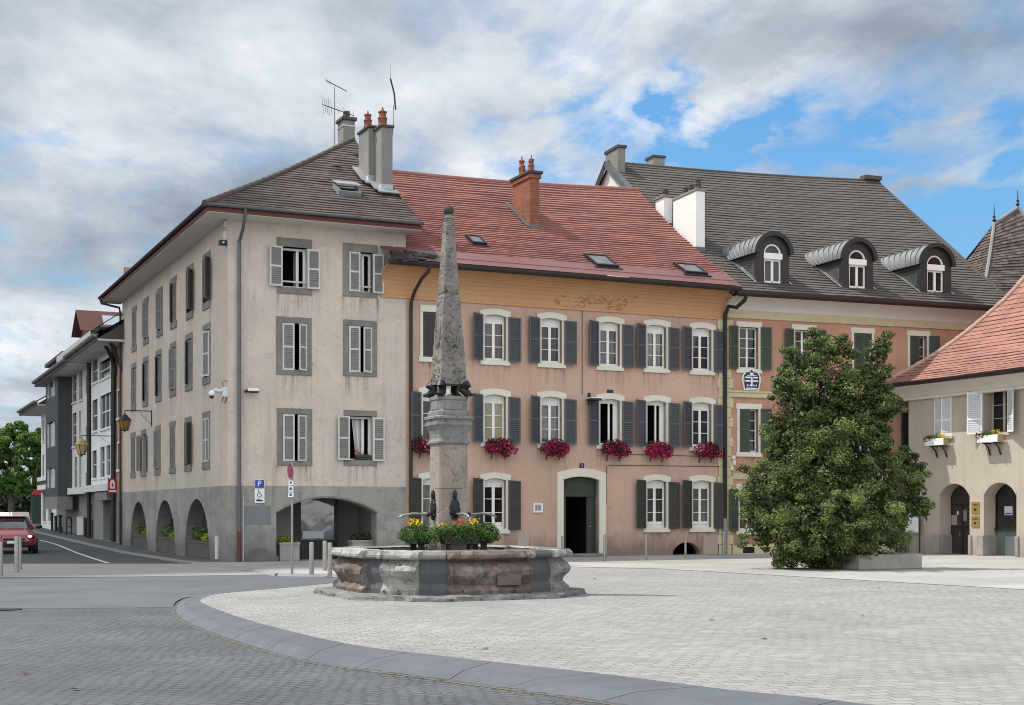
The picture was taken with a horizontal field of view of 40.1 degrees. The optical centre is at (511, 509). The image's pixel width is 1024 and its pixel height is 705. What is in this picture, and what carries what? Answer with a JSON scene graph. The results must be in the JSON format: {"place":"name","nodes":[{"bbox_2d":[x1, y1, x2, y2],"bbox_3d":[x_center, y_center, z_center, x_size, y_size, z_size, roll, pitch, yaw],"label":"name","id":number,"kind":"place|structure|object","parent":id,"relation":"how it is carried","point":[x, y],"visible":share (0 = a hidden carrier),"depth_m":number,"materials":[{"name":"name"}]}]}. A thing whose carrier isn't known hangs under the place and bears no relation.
{"place":"outdoors","nodes":[
{"label":"outdoors","id":0,"kind":"place"},
{"bbox_2d":[3,533,189,563],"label":"road","id":1,"kind":"structure","parent":0,"point":[49,553],"depth_m":52.11,"materials":[{"name":"asphalt"}]},
{"bbox_2d":[0,420,31,511],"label":"street tree","id":2,"kind":"object","parent":1,"relation":"on","point":[8,437],"visible":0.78,"depth_m":139.37,"materials":[{"name":"green plant"}]},
{"bbox_2d":[0,516,41,552],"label":"red car","id":3,"kind":"object","parent":1,"relation":"on","point":[11,527],"visible":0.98,"depth_m":54.38,"materials":[{"name":"paint"}]},
{"bbox_2d":[5,427,40,519],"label":"street tree","id":4,"kind":"object","parent":1,"relation":"on","point":[31,440],"visible":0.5,"depth_m":131.36,"materials":[{"name":"green plant"}]},
{"bbox_2d":[32,490,40,523],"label":"sign","id":5,"kind":"object","parent":1,"relation":"on","point":[36,506],"visible":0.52,"depth_m":99.70,"materials":[{"name":"green metal"}]},
{"bbox_2d":[40,540,108,562],"bbox_3d":[-17.879,1.609,56.685,0.361,0.197,26.034,0,0,-23],"label":"lane marking","id":6,"kind":"object","parent":1,"relation":"on","point":[77,552],"visible":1,"depth_m":54.79,"materials":[{"name":"paint"}]},
{"bbox_2d":[35,531,336,576],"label":"street kerb","id":7,"kind":"structure","parent":1,"relation":"on","point":[262,571],"depth_m":42.63,"materials":[{"name":"stone"}]},
{"bbox_2d":[30,520,222,561],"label":"street pavement","id":8,"kind":"structure","parent":0,"point":[91,540],"depth_m":59.88,"materials":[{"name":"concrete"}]},
{"bbox_2d":[76,517,84,534],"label":"litter bin","id":9,"kind":"object","parent":8,"relation":"on","point":[80,525],"visible":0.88,"depth_m":74.48,"materials":[{"name":"beige paint"}]},
{"bbox_2d":[132,522,147,549],"bbox_3d":[-15.185,1.082,58.101,0.642,1.136,3.802,0,0,-25],"label":"planter","id":10,"kind":"object","parent":8,"relation":"on","point":[139,540],"visible":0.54,"depth_m":58.23,"materials":[{"name":"grey concrete"}]},
{"bbox_2d":[157,524,175,553],"bbox_3d":[-12.810,1.098,53.051,0.671,1.104,3.678,0,0,-25],"label":"planter","id":11,"kind":"object","parent":8,"relation":"on","point":[166,544],"visible":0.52,"depth_m":53.15,"materials":[{"name":"grey concrete"}]},
{"bbox_2d":[187,523,209,558],"bbox_3d":[-10.515,1.066,48.012,0.636,1.168,3.819,0,0,-25],"label":"planter","id":12,"kind":"object","parent":8,"relation":"on","point":[199,548],"visible":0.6,"depth_m":48.14,"materials":[{"name":"concrete"}]},
{"bbox_2d":[0,574,337,608],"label":"side road","id":13,"kind":"structure","parent":0,"point":[92,592],"depth_m":30.39,"materials":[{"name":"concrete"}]},
{"bbox_2d":[287,462,293,573],"bbox_3d":[-5.606,0.225,35.572,0.108,2.851,0.426,0,0,-33],"label":"no stopping sign","id":14,"kind":"object","parent":13,"relation":"on","point":[290,469],"visible":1,"depth_m":35.55,"materials":[{"name":"metal"}]},
{"bbox_2d":[309,542,313,573],"bbox_3d":[-5.090,1.240,35.582,0.120,0.819,0.117,0,0,0],"label":"bollard","id":15,"kind":"object","parent":13,"relation":"on","point":[311,557],"visible":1,"depth_m":35.53,"materials":[{"name":"metal"}]},
{"bbox_2d":[0,570,833,704],"bbox_3d":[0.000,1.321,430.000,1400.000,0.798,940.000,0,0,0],"label":"ground","id":16,"kind":"structure","parent":0,"point":[135,656],"depth_m":14.68,"materials":[{"name":"grey stone"}]},
{"bbox_2d":[0,484,31,513],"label":"hedge","id":17,"kind":"object","parent":16,"relation":"on","point":[23,504],"visible":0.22,"depth_m":159.01,"materials":[{"name":"green plant"}]},
{"bbox_2d":[9,512,29,518],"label":"parked car","id":18,"kind":"object","parent":16,"relation":"on","point":[19,514],"visible":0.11,"depth_m":136.37,"materials":[{"name":"metal"}]},
{"bbox_2d":[16,351,62,528],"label":"end house","id":19,"kind":"structure","parent":16,"relation":"on","point":[33,408],"depth_m":88.13,"materials":[{"name":"paint"}]},
{"bbox_2d":[42,493,46,522],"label":"window","id":20,"kind":"structure","parent":19,"relation":"in","point":[43,507],"depth_m":89.03,"materials":[{"name":"clear glass"}]},
{"bbox_2d":[31,330,92,536],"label":"grey house","id":21,"kind":"structure","parent":16,"relation":"on","point":[62,381],"depth_m":76.43,"materials":[{"name":"paint"}]},
{"bbox_2d":[71,374,76,404],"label":"window","id":22,"kind":"structure","parent":21,"relation":"in","point":[75,381],"depth_m":76.04,"materials":[{"name":"grey wood"}]},
{"bbox_2d":[71,411,76,448],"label":"window","id":23,"kind":"structure","parent":21,"relation":"in","point":[75,435],"depth_m":76.04,"materials":[{"name":"grey wood"}]},
{"bbox_2d":[78,370,82,402],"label":"window","id":24,"kind":"structure","parent":21,"relation":"in","point":[80,399],"depth_m":73.95,"materials":[{"name":"grey wood"}]},
{"bbox_2d":[79,455,81,486],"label":"window","id":25,"kind":"structure","parent":21,"relation":"in","point":[79,455],"depth_m":73.99,"materials":[{"name":"grey wood"}]},
{"bbox_2d":[62,310,123,542],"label":"white house","id":26,"kind":"structure","parent":16,"relation":"on","point":[91,351],"depth_m":67.43,"materials":[{"name":"white paint"}]},
{"bbox_2d":[91,397,97,433],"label":"window","id":27,"kind":"structure","parent":26,"relation":"in","point":[95,429],"depth_m":69.51,"materials":[{"name":"grey wood"}]},
{"bbox_2d":[91,448,97,479],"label":"window","id":28,"kind":"structure","parent":26,"relation":"in","point":[93,478],"depth_m":69.51,"materials":[{"name":"grey wood"}]},
{"bbox_2d":[91,358,97,385],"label":"window","id":29,"kind":"structure","parent":26,"relation":"in","point":[95,372],"depth_m":69.51,"materials":[{"name":"clear glass"}]},
{"bbox_2d":[75,435,115,456],"bbox_3d":[-18.699,-2.843,62.915,1.801,0.993,0.518,0,0,-25],"label":"wall lantern","id":30,"kind":"object","parent":26,"relation":"attached to","point":[81,444],"depth_m":62.55,"materials":[{"name":"yellow metal"}]},
{"bbox_2d":[99,445,105,479],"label":"window","id":31,"kind":"structure","parent":26,"relation":"in","point":[103,446],"depth_m":67.20,"materials":[{"name":"grey wood"}]},
{"bbox_2d":[98,356,110,382],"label":"window","id":32,"kind":"structure","parent":26,"relation":"in","point":[106,366],"depth_m":66.37,"materials":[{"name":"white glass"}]},
{"bbox_2d":[99,390,110,431],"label":"window","id":33,"kind":"structure","parent":26,"relation":"in","point":[106,412],"depth_m":66.36,"materials":[{"name":"grey wood"}]},
{"bbox_2d":[105,443,110,477],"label":"window","id":34,"kind":"structure","parent":26,"relation":"in","point":[107,476],"depth_m":65.57,"materials":[{"name":"grey wood"}]},
{"bbox_2d":[0,564,262,576],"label":"crossing band","id":35,"kind":"object","parent":16,"relation":"on","point":[83,570],"visible":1,"depth_m":39.20,"materials":[{"name":"concrete"}]},
{"bbox_2d":[0,542,2,575],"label":"bollard","id":36,"kind":"object","parent":35,"relation":"on","point":[1,558],"visible":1,"depth_m":35.83,"materials":[{"name":"metal"}]},
{"bbox_2d":[14,536,18,571],"bbox_3d":[-13.483,1.221,38.129,0.126,0.998,0.123,0,0,0],"label":"bollard","id":37,"kind":"object","parent":35,"relation":"on","point":[16,553],"visible":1,"depth_m":38.08,"materials":[{"name":"metal"}]},
{"bbox_2d":[19,537,21,569],"bbox_3d":[-13.992,1.249,39.799,0.126,0.942,0.123,0,0,0],"label":"bollard","id":38,"kind":"object","parent":35,"relation":"on","point":[20,553],"visible":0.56,"depth_m":39.76,"materials":[{"name":"metal"}]},
{"bbox_2d":[98,76,423,561],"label":"corner house","id":39,"kind":"structure","parent":16,"relation":"on","point":[288,311],"depth_m":45.89,"materials":[{"name":"beige paint"}]},
{"bbox_2d":[92,267,129,543],"bbox_3d":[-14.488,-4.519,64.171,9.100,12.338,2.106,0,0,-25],"label":"drainpipe","id":40,"kind":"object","parent":39,"relation":"attached to","point":[114,349],"depth_m":63.18,"materials":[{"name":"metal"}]},
{"bbox_2d":[108,479,116,492],"bbox_3d":[-17.899,-1.050,62.721,0.370,0.660,0.135,0,0,-25],"label":"shop sign","id":41,"kind":"object","parent":40,"relation":"attached to","point":[112,485],"visible":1,"depth_m":62.67,"materials":[{"name":"red plastic"}]},
{"bbox_2d":[118,410,151,432],"bbox_3d":[-14.838,-3.468,55.166,1.312,0.900,0.450,0,0,-25],"label":"wall lantern","id":42,"kind":"object","parent":39,"relation":"attached to","point":[124,419],"depth_m":54.90,"materials":[{"name":"black metal"}]},
{"bbox_2d":[208,380,227,402],"bbox_3d":[-9.227,-3.694,43.964,0.592,0.721,0.238,0,0,-17],"label":"dome camera","id":43,"kind":"object","parent":39,"relation":"attached to","point":[223,390],"visible":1,"depth_m":43.91,"materials":[{"name":"grey plastic"}]},
{"bbox_2d":[218,231,226,245],"bbox_3d":[-9.078,-8.520,44.003,0.240,0.440,0.260,0,0,-25],"label":"flood lamp","id":44,"kind":"object","parent":39,"relation":"attached to","point":[223,242],"visible":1,"depth_m":43.98,"materials":[{"name":"grey plastic"}]},
{"bbox_2d":[244,388,258,392],"bbox_3d":[-8.207,-3.740,44.153,0.415,0.145,0.240,0,0,-25],"label":"bullet camera","id":45,"kind":"object","parent":39,"relation":"attached to","point":[253,390],"visible":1,"depth_m":44.07,"materials":[{"name":"white metal"}]},
{"bbox_2d":[255,480,264,502],"bbox_3d":[-7.989,-0.575,44.344,0.320,0.740,0.036,0,0,-25],"label":"parking sign","id":46,"kind":"object","parent":39,"relation":"attached to","point":[259,495],"visible":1,"depth_m":44.34,"materials":[{"name":"white metal"}]},
{"bbox_2d":[282,248,305,287],"bbox_3d":[-7.131,-7.748,45.219,0.822,1.268,0.610,0,0,-25],"label":"window frame","id":47,"kind":"structure","parent":39,"relation":"in","point":[295,281],"depth_m":45.18,"materials":[{"name":"white paint"}]},
{"bbox_2d":[350,417,369,459],"bbox_3d":[-5.132,-2.326,46.206,0.796,1.425,0.500,0,0,-25],"label":"window frame","id":48,"kind":"structure","parent":39,"relation":"in","point":[358,425],"depth_m":46.11,"materials":[{"name":"fabric"}]},
{"bbox_2d":[354,449,370,459],"bbox_3d":[-4.906,-1.806,45.881,0.562,0.364,0.200,0,0,-25],"label":"planter","id":49,"kind":"object","parent":39,"relation":"on","point":[359,456],"visible":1,"depth_m":45.81,"materials":[{"name":"green plastic"}]},
{"bbox_2d":[361,254,370,291],"bbox_3d":[-5.116,-7.758,46.153,0.811,1.280,0.610,0,0,-25],"label":"window frame","id":50,"kind":"structure","parent":39,"relation":"in","point":[362,255],"depth_m":46.11,"materials":[{"name":"white paint"}]},
{"bbox_2d":[172,597,613,704],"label":"gutter grit","id":51,"kind":"object","parent":16,"relation":"on","point":[389,673],"visible":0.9,"depth_m":14.52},
{"bbox_2d":[176,581,871,704],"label":"kerb","id":52,"kind":"structure","parent":16,"relation":"on","point":[599,686],"depth_m":14.50,"materials":[{"name":"grey stone"}]},
{"bbox_2d":[311,155,741,556],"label":"pink house","id":53,"kind":"structure","parent":16,"relation":"on","point":[556,330],"depth_m":49.71,"materials":[{"name":"paint"}]},
{"bbox_2d":[411,435,429,457],"bbox_3d":[-2.775,-2.091,46.538,1.254,0.761,0.499,0,0,-25],"label":"window box","id":54,"kind":"object","parent":53,"relation":"attached to","point":[420,445],"visible":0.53,"depth_m":46.34,"materials":[{"name":"red plant"}]},
{"bbox_2d":[423,478,429,524],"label":"window","id":55,"kind":"structure","parent":53,"relation":"in","point":[426,482],"depth_m":46.94,"materials":[{"name":"white paint"}]},
{"bbox_2d":[423,393,436,438],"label":"window","id":56,"kind":"structure","parent":53,"relation":"in","point":[426,403],"depth_m":46.94,"materials":[{"name":"glass"}]},
{"bbox_2d":[485,479,503,528],"bbox_3d":[-0.655,-0.196,47.972,0.800,1.708,0.056,0,0,-25],"label":"window","id":57,"kind":"structure","parent":53,"relation":"in","point":[494,496],"depth_m":47.97,"materials":[{"name":"white paint"}]},
{"bbox_2d":[485,395,503,441],"bbox_3d":[-0.655,-3.106,47.972,0.800,1.607,0.056,0,0,-25],"label":"window","id":58,"kind":"structure","parent":53,"relation":"in","point":[494,404],"depth_m":47.97,"materials":[{"name":"white paint"}]},
{"bbox_2d":[485,315,503,360],"bbox_3d":[-0.655,-5.864,47.972,0.800,1.545,0.056,0,0,-25],"label":"window","id":59,"kind":"structure","parent":53,"relation":"in","point":[494,325],"depth_m":47.97,"materials":[{"name":"white paint"}]},
{"bbox_2d":[484,437,517,458],"bbox_3d":[-0.366,-2.089,47.649,1.330,0.757,0.509,0,0,-25],"label":"window box","id":60,"kind":"object","parent":53,"relation":"attached to","point":[503,446],"visible":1,"depth_m":47.53,"materials":[{"name":"pink plant"}]},
{"bbox_2d":[533,503,542,511],"bbox_3d":[0.898,-0.054,48.477,0.357,0.321,0.050,0,0,-25],"label":"notice case","id":61,"kind":"object","parent":53,"relation":"attached to","point":[537,507],"visible":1,"depth_m":48.47,"materials":[{"name":"white paint"}]},
{"bbox_2d":[542,397,559,442],"bbox_3d":[1.299,-3.106,48.881,0.800,1.607,0.056,0,0,-25],"label":"window","id":62,"kind":"structure","parent":53,"relation":"in","point":[550,406],"depth_m":48.87,"materials":[{"name":"white paint"}]},
{"bbox_2d":[542,319,559,362],"bbox_3d":[1.299,-5.864,48.881,0.800,1.545,0.056,0,0,-25],"label":"window","id":63,"kind":"structure","parent":53,"relation":"in","point":[550,327],"depth_m":48.87,"materials":[{"name":"white paint"}]},
{"bbox_2d":[539,437,569,459],"bbox_3d":[1.482,-2.105,48.511,1.176,0.788,0.499,0,0,-25],"label":"window box","id":64,"kind":"object","parent":53,"relation":"attached to","point":[554,447],"visible":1,"depth_m":48.40,"materials":[{"name":"pink plant"}]},
{"bbox_2d":[586,497,594,552],"bbox_3d":[2.806,0.590,49.615,0.355,2.060,0.130,0,0,-25],"label":"door","id":65,"kind":"structure","parent":53,"relation":"in","point":[590,501],"depth_m":49.60,"materials":[{"name":"wood"}]},
{"bbox_2d":[585,393,602,404],"bbox_3d":[2.859,-3.885,49.099,0.440,0.420,0.570,0,0,-25],"label":"wall lamp","id":66,"kind":"object","parent":53,"relation":"attached to","point":[589,398],"visible":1,"depth_m":48.95,"materials":[{"name":"black metal"}]},
{"bbox_2d":[600,399,616,443],"bbox_3d":[3.386,-3.111,49.866,0.800,1.617,0.080,0,0,-25],"label":"window","id":67,"kind":"structure","parent":53,"relation":"in","point":[605,401],"depth_m":49.95,"materials":[{"name":"white paint"}]},
{"bbox_2d":[600,323,617,365],"bbox_3d":[3.390,-5.864,49.845,0.800,1.545,0.056,0,0,-25],"label":"window","id":68,"kind":"structure","parent":53,"relation":"in","point":[608,331],"depth_m":49.84,"materials":[{"name":"white paint"}]},
{"bbox_2d":[601,439,631,460],"bbox_3d":[3.671,-2.113,49.528,1.244,0.804,0.494,0,0,-25],"label":"window box","id":69,"kind":"object","parent":53,"relation":"attached to","point":[619,448],"visible":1,"depth_m":49.41,"materials":[{"name":"pink metal"}]},
{"bbox_2d":[647,480,663,527],"bbox_3d":[5.136,-0.196,50.658,0.800,1.708,0.056,0,0,-25],"label":"window","id":70,"kind":"structure","parent":53,"relation":"in","point":[655,496],"depth_m":50.65,"materials":[{"name":"white paint"}]},
{"bbox_2d":[647,401,663,443],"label":"window","id":71,"kind":"structure","parent":53,"relation":"in","point":[654,403],"depth_m":50.75,"materials":[{"name":"white paint"}]},
{"bbox_2d":[647,326,663,367],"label":"window","id":72,"kind":"structure","parent":53,"relation":"in","point":[655,334],"depth_m":50.65,"materials":[{"name":"white paint"}]},
{"bbox_2d":[645,440,673,461],"bbox_3d":[5.267,-2.100,50.265,1.217,0.779,0.498,0,0,-25],"label":"window box","id":73,"kind":"object","parent":53,"relation":"attached to","point":[662,449],"visible":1,"depth_m":50.15,"materials":[{"name":"pink metal"}]},
{"bbox_2d":[693,481,708,526],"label":"window","id":74,"kind":"structure","parent":53,"relation":"in","point":[700,496],"depth_m":51.46,"materials":[{"name":"white paint"}]},
{"bbox_2d":[693,403,708,445],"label":"window","id":75,"kind":"structure","parent":53,"relation":"in","point":[700,410],"depth_m":51.45,"materials":[{"name":"white paint"}]},
{"bbox_2d":[693,329,708,370],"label":"window","id":76,"kind":"structure","parent":53,"relation":"in","point":[700,336],"depth_m":51.46,"materials":[{"name":"white paint"}]},
{"bbox_2d":[694,441,722,462],"bbox_3d":[7.179,-2.103,51.150,1.279,0.786,0.500,0,0,-25],"label":"window box","id":77,"kind":"object","parent":53,"relation":"attached to","point":[708,449],"visible":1,"depth_m":51.02,"materials":[{"name":"pink metal"}]},
{"bbox_2d":[595,144,1005,553],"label":"terracotta house","id":78,"kind":"structure","parent":16,"relation":"on","point":[862,260],"depth_m":54.46,"materials":[{"name":"stone"}]},
{"bbox_2d":[740,490,755,529],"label":"window","id":79,"kind":"structure","parent":78,"relation":"in","point":[742,525],"depth_m":52.16,"materials":[{"name":"white paint"}]},
{"bbox_2d":[740,327,755,368],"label":"window","id":80,"kind":"structure","parent":78,"relation":"in","point":[747,335],"depth_m":52.21,"materials":[{"name":"white paint"}]},
{"bbox_2d":[741,370,760,390],"bbox_3d":[8.892,-4.823,52.047,0.824,0.805,0.058,0,0,-21],"label":"coat of arms","id":81,"kind":"object","parent":78,"relation":"attached to","point":[751,379],"visible":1,"depth_m":52.02},
{"bbox_2d":[750,409,755,451],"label":"window","id":82,"kind":"structure","parent":78,"relation":"in","point":[752,412],"depth_m":52.31,"materials":[{"name":"white paint"}]},
{"bbox_2d":[795,330,810,369],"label":"window","id":83,"kind":"structure","parent":78,"relation":"in","point":[799,335],"depth_m":53.02,"materials":[{"name":"white paint"}]},
{"bbox_2d":[919,337,923,360],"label":"window","id":84,"kind":"structure","parent":78,"relation":"in","point":[921,339],"depth_m":54.94,"materials":[{"name":"white paint"}]},
{"bbox_2d":[732,327,935,568],"bbox_3d":[8.903,-1.681,39.035,4.776,6.932,4.743,0,0,36],"label":"evergreen tree","id":85,"kind":"object","parent":16,"relation":"on","point":[814,507],"visible":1,"depth_m":38.78,"materials":[{"name":"green plant"}]},
{"bbox_2d":[809,537,879,568],"bbox_3d":[9.307,1.233,38.980,2.433,1.012,1.177,0,0,-23],"label":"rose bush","id":86,"kind":"object","parent":16,"relation":"on","point":[823,558],"visible":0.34,"depth_m":38.55,"materials":[{"name":"green plant"}]},
{"bbox_2d":[882,275,1023,556],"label":"greige house","id":87,"kind":"structure","parent":16,"relation":"on","point":[963,388],"depth_m":50.88,"materials":[{"name":"paint"}]},
{"bbox_2d":[923,433,948,457],"bbox_3d":[15.731,-2.368,51.938,0.474,0.909,1.126,0,0,-25],"label":"window box","id":88,"kind":"object","parent":87,"relation":"attached to","point":[932,441],"visible":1,"depth_m":51.77,"materials":[{"name":"white wood"}]},
{"bbox_2d":[951,485,969,553],"bbox_3d":[16.745,0.302,51.690,0.123,2.696,2.047,0,0,-25],"label":"door","id":89,"kind":"structure","parent":87,"relation":"in","point":[960,498],"depth_m":51.94,"materials":[{"name":"wood"}]},
{"bbox_2d":[971,502,979,513],"bbox_3d":[16.674,-0.056,50.406,0.031,0.429,0.393,0,0,-25],"label":"brass plate","id":90,"kind":"object","parent":87,"relation":"attached to","point":[975,507],"visible":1,"depth_m":50.39,"materials":[{"name":"brown metal"}]},
{"bbox_2d":[971,516,979,526],"bbox_3d":[16.674,0.437,50.406,0.031,0.398,0.393,0,0,-25],"label":"brass plate","id":91,"kind":"object","parent":87,"relation":"attached to","point":[975,521],"visible":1,"depth_m":50.39,"materials":[{"name":"brown metal"}]},
{"bbox_2d":[975,430,1003,454],"bbox_3d":[16.881,-2.362,49.529,0.464,0.897,1.122,0,0,-25],"label":"window box","id":92,"kind":"object","parent":87,"relation":"attached to","point":[986,438],"visible":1,"depth_m":49.32,"materials":[{"name":"white wood"}]},
{"bbox_2d":[992,391,1006,432],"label":"window","id":93,"kind":"structure","parent":87,"relation":"in","point":[999,399],"depth_m":49.95,"materials":[{"name":"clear glass"}]},
{"bbox_2d":[966,190,1023,293],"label":"roof tower","id":94,"kind":"structure","parent":16,"relation":"on","point":[995,256],"depth_m":76.84,"materials":[{"name":"tile"}]},
{"bbox_2d":[0,0,1023,491],"label":"sky","id":95,"kind":"structure","parent":0,"point":[118,118],"materials":[{"name":"blue"}]},
{"bbox_2d":[200,567,1023,704],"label":"plaza","id":96,"kind":"structure","parent":0,"point":[896,643],"depth_m":19.09,"materials":[{"name":"stone"}]},
{"bbox_2d":[313,205,585,601],"bbox_3d":[-1.249,-2.166,27.610,4.922,7.658,4.933,0,0,-25],"label":"obelisk fountain","id":97,"kind":"object","parent":96,"relation":"on","point":[434,572],"visible":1,"depth_m":26.87,"materials":[{"name":"grey stone"}]},
{"bbox_2d":[397,518,432,549],"bbox_3d":[-1.864,0.524,27.319,0.526,0.732,1.501,0,0,-25],"label":"flower trough","id":98,"kind":"object","parent":97,"relation":"on","point":[412,535],"visible":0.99,"depth_m":27.09,"materials":[{"name":"green metal"}]},
{"bbox_2d":[424,518,494,549],"bbox_3d":[-1.012,0.523,26.957,1.486,0.733,0.530,0,0,-25],"label":"flower trough","id":99,"kind":"object","parent":97,"relation":"on","point":[465,534],"visible":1,"depth_m":26.86,"materials":[{"name":"green metal"}]},
{"bbox_2d":[469,522,501,549],"bbox_3d":[-0.628,0.560,27.878,0.530,0.660,1.496,0,0,-25],"label":"flower trough","id":100,"kind":"object","parent":97,"relation":"on","point":[483,545],"visible":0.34,"depth_m":27.56,"materials":[{"name":"green metal"}]},
{"bbox_2d":[601,567,1023,589],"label":"drain channel","id":101,"kind":"object","parent":96,"relation":"on","point":[813,577],"visible":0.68,"depth_m":33.86,"materials":[{"name":"grey stone"}]},
{"bbox_2d":[206,552,1023,589],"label":"pavement","id":102,"kind":"structure","parent":0,"point":[994,571],"depth_m":39.88,"materials":[{"name":"grey stone"}]},
{"bbox_2d":[276,535,299,560],"bbox_3d":[-7.231,1.216,45.201,0.840,0.869,0.540,0,0,-25],"label":"planter","id":103,"kind":"object","parent":102,"relation":"on","point":[283,548],"visible":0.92,"depth_m":44.98,"materials":[{"name":"concrete"}]},
{"bbox_2d":[323,541,326,569],"bbox_3d":[-5.064,1.249,37.902,0.120,0.801,0.117,0,0,0],"label":"bollard","id":104,"kind":"object","parent":102,"relation":"on","point":[324,555],"visible":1,"depth_m":37.85,"materials":[{"name":"metal"}]},
{"bbox_2d":[328,543,331,574],"bbox_3d":[-4.562,1.240,35.104,0.120,0.820,0.117,0,0,0],"label":"bollard","id":105,"kind":"object","parent":102,"relation":"on","point":[329,562],"visible":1,"depth_m":35.05,"materials":[{"name":"metal"}]},
{"bbox_2d":[347,531,372,546],"bbox_3d":[-4.988,1.175,46.438,0.841,0.950,0.540,0,0,-25],"label":"planter","id":106,"kind":"object","parent":102,"relation":"on","point":[362,540],"visible":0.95,"depth_m":46.26,"materials":[{"name":"concrete"}]},
{"bbox_2d":[603,533,605,560],"bbox_3d":[2.954,1.206,44.705,0.084,0.888,0.082,0,0,0],"label":"bollard","id":107,"kind":"object","parent":102,"relation":"on","point":[604,546],"visible":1,"depth_m":44.67,"materials":[{"name":"metal"}]},
{"bbox_2d":[684,533,686,557],"bbox_3d":[5.888,1.222,47.550,0.084,0.855,0.082,0,0,0],"label":"bollard","id":108,"kind":"object","parent":102,"relation":"on","point":[685,545],"visible":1,"depth_m":47.52,"materials":[{"name":"metal"}]},
{"bbox_2d":[803,552,921,569],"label":"bed wall","id":109,"kind":"structure","parent":102,"relation":"on","point":[897,561],"depth_m":38.60,"materials":[{"name":"concrete"}]},
{"bbox_2d":[905,514,919,552],"bbox_3d":[15.165,0.709,53.040,0.060,1.883,0.836,0,0,-25],"label":"notice board","id":110,"kind":"object","parent":102,"relation":"on","point":[914,526],"visible":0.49,"depth_m":52.87,"materials":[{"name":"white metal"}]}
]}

